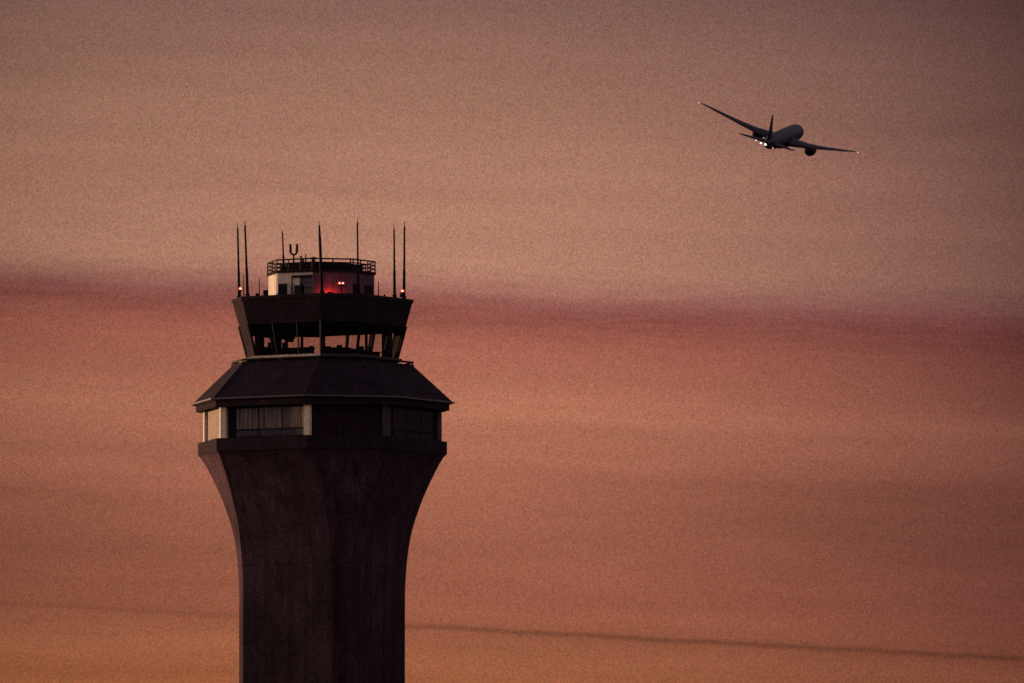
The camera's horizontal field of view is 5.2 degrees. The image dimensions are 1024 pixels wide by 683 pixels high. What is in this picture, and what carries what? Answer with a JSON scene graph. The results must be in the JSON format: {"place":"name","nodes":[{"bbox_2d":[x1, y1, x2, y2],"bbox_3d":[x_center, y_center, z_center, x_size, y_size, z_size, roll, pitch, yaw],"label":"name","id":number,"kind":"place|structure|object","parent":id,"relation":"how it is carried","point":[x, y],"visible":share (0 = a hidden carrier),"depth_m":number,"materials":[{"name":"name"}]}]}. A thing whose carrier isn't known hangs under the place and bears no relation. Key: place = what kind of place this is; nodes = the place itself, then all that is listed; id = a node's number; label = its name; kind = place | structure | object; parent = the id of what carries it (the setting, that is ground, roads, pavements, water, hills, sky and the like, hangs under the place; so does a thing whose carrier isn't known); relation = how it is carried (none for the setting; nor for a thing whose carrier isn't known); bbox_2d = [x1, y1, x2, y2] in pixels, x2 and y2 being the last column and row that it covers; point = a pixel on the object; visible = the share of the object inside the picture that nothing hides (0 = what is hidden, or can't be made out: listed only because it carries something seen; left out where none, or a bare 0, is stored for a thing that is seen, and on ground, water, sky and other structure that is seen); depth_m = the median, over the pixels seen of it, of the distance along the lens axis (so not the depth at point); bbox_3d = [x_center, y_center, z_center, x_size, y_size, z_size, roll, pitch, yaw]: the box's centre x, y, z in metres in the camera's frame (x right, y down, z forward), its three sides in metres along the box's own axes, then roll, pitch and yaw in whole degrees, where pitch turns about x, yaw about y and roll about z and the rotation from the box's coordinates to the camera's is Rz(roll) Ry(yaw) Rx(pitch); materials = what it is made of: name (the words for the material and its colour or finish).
{"place":"outdoors","nodes":[
{"label":"outdoors","id":0,"kind":"place"},
{"bbox_2d":[0,0,1023,682],"label":"sky","id":1,"kind":"structure","parent":0,"point":[728,407],"materials":[{"name":"orange"}]},
{"bbox_2d":[701,103,857,155],"bbox_3d":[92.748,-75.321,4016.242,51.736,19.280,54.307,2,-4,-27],"label":"airliner","id":2,"kind":"object","parent":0,"point":[788,136],"visible":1,"depth_m":4016.01,"materials":[{"name":"blue paint"}]},
{"label":"ground","id":3,"kind":"structure","parent":0,"visible":0},
{"bbox_2d":[190,258,454,682],"bbox_3d":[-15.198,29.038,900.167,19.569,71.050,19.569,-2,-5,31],"label":"control tower","id":4,"kind":"structure","parent":3,"relation":"on","point":[321,466],"depth_m":896.02,"materials":[{"name":"concrete"}]},
{"bbox_2d":[237,223,239,297],"bbox_3d":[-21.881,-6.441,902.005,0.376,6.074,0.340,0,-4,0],"label":"whip antenna","id":5,"kind":"object","parent":4,"relation":"on","point":[238,273],"visible":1,"depth_m":901.95,"materials":[{"name":"metal"}]},
{"bbox_2d":[238,323,253,357],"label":"cab window","id":6,"kind":"structure","parent":4,"relation":"in","point":[243,331],"depth_m":901.15,"materials":[{"name":"glass"}]},
{"bbox_2d":[244,225,249,295],"bbox_3d":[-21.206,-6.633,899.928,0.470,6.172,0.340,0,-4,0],"label":"whip antenna","id":7,"kind":"object","parent":4,"relation":"on","point":[246,277],"visible":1,"depth_m":899.81,"materials":[{"name":"metal"}]},
{"bbox_2d":[255,334,263,355],"bbox_3d":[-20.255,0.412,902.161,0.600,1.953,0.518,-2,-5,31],"label":"equipment rack","id":8,"kind":"object","parent":4,"relation":"on","point":[259,342],"visible":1,"depth_m":901.95,"materials":[{"name":"black metal"}]},
{"bbox_2d":[235,404,303,437],"bbox_3d":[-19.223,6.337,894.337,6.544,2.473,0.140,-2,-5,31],"label":"office window","id":9,"kind":"structure","parent":4,"relation":"in","point":[275,420],"depth_m":894.35,"materials":[{"name":"glass"}]},
{"bbox_2d":[252,332,287,347],"bbox_3d":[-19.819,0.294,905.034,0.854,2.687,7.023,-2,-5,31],"label":"cab window","id":10,"kind":"structure","parent":4,"relation":"in","point":[266,335],"depth_m":905.78,"materials":[{"name":"glass"}]},
{"bbox_2d":[273,331,281,347],"bbox_3d":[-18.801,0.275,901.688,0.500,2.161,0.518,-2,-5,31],"label":"equipment rack","id":11,"kind":"object","parent":4,"relation":"on","point":[278,335],"visible":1,"depth_m":901.53,"materials":[{"name":"black metal"}]},
{"bbox_2d":[247,320,319,355],"bbox_3d":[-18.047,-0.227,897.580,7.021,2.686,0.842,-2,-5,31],"label":"cab window","id":12,"kind":"structure","parent":4,"relation":"in","point":[248,325],"depth_m":898.07,"materials":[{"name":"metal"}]},
{"bbox_2d":[282,230,285,269],"bbox_3d":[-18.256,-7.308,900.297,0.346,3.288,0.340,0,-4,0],"label":"whip antenna","id":13,"kind":"object","parent":4,"relation":"on","point":[283,261],"visible":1,"depth_m":900.23,"materials":[{"name":"metal"}]},
{"bbox_2d":[262,347,315,355],"bbox_3d":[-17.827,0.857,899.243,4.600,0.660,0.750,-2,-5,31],"label":"control desk","id":14,"kind":"object","parent":4,"relation":"on","point":[294,350],"visible":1,"depth_m":898.90,"materials":[{"name":"black"}]},
{"bbox_2d":[287,330,294,341],"bbox_3d":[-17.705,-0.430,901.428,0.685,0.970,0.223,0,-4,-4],"label":"hanging display","id":15,"kind":"object","parent":4,"relation":"hanging from","point":[290,338],"visible":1,"depth_m":901.36},
{"bbox_2d":[289,244,297,261],"bbox_3d":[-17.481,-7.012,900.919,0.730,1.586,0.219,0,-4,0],"label":"fork antenna","id":16,"kind":"object","parent":4,"relation":"on","point":[290,249],"visible":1,"depth_m":900.86,"materials":[{"name":"metal"}]},
{"bbox_2d":[294,283,303,293],"bbox_3d":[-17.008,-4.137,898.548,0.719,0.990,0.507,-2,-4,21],"label":"air conditioner","id":17,"kind":"object","parent":4,"relation":"on","point":[298,289],"visible":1,"depth_m":898.38,"materials":[{"name":"grey metal"}]},
{"bbox_2d":[295,336,324,346],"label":"cab window","id":18,"kind":"structure","parent":4,"relation":"in","point":[295,336],"depth_m":908.44,"materials":[{"name":"glass"}]},
{"bbox_2d":[318,223,323,292],"bbox_3d":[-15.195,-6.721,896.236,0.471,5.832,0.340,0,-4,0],"label":"whip antenna","id":19,"kind":"object","parent":4,"relation":"on","point":[320,264],"visible":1,"depth_m":896.12,"materials":[{"name":"metal"}]},
{"bbox_2d":[323,347,349,353],"bbox_3d":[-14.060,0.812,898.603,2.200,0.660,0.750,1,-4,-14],"label":"control desk","id":20,"kind":"object","parent":4,"relation":"on","point":[335,350],"visible":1,"depth_m":898.33,"materials":[{"name":"black"}]},
{"bbox_2d":[320,320,358,352],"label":"cab window","id":21,"kind":"structure","parent":4,"relation":"in","point":[321,321],"depth_m":895.88,"materials":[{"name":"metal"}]},
{"bbox_2d":[338,282,343,292],"bbox_3d":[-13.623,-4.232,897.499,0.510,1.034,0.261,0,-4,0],"label":"twin obstruction light","id":22,"kind":"object","parent":4,"relation":"on","point":[340,283],"visible":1,"depth_m":897.47,"materials":[{"name":"white glass"}]},
{"bbox_2d":[356,218,359,293],"bbox_3d":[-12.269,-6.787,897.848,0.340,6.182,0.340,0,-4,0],"label":"whip antenna","id":23,"kind":"object","parent":4,"relation":"on","point":[357,261],"visible":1,"depth_m":897.75,"materials":[{"name":"metal"}]},
{"bbox_2d":[349,348,367,354],"bbox_3d":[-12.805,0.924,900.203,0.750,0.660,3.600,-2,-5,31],"label":"control desk","id":24,"kind":"object","parent":4,"relation":"on","point":[352,351],"visible":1,"depth_m":900.53,"materials":[{"name":"black"}]},
{"bbox_2d":[324,332,395,351],"bbox_3d":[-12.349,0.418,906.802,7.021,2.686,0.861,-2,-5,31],"label":"cab window","id":25,"kind":"structure","parent":4,"relation":"in","point":[347,336],"depth_m":906.44,"materials":[{"name":"glass"}]},
{"bbox_2d":[366,351,381,355],"bbox_3d":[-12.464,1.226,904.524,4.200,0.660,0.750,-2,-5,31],"label":"control desk","id":26,"kind":"object","parent":4,"relation":"on","point":[376,353],"visible":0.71,"depth_m":903.45,"materials":[{"name":"black"}]},
{"bbox_2d":[355,321,405,356],"bbox_3d":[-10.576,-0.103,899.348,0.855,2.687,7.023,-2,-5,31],"label":"cab window","id":27,"kind":"structure","parent":4,"relation":"in","point":[360,322],"depth_m":898.29,"materials":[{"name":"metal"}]},
{"bbox_2d":[382,331,391,357],"bbox_3d":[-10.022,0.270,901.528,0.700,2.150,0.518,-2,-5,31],"label":"equipment rack","id":28,"kind":"object","parent":4,"relation":"on","point":[389,348],"visible":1,"depth_m":901.37,"materials":[{"name":"black metal"}]},
{"bbox_2d":[392,229,396,297],"bbox_3d":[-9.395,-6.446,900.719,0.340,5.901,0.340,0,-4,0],"label":"whip antenna","id":29,"kind":"object","parent":4,"relation":"on","point":[394,283],"visible":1,"depth_m":900.60,"materials":[{"name":"metal"}]},
{"bbox_2d":[392,326,406,357],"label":"cab window","id":30,"kind":"structure","parent":4,"relation":"in","point":[400,335],"depth_m":903.13,"materials":[{"name":"glass"}]},
{"bbox_2d":[403,221,405,298],"bbox_3d":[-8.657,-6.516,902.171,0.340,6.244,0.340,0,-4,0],"label":"whip antenna","id":31,"kind":"object","parent":4,"relation":"on","point":[404,280],"visible":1,"depth_m":902.07,"materials":[{"name":"metal"}]},
{"bbox_2d":[392,406,435,440],"bbox_3d":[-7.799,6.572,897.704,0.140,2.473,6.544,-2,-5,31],"label":"office window","id":32,"kind":"structure","parent":4,"relation":"in","point":[415,423],"depth_m":897.64,"materials":[{"name":"glass"}]}
]}

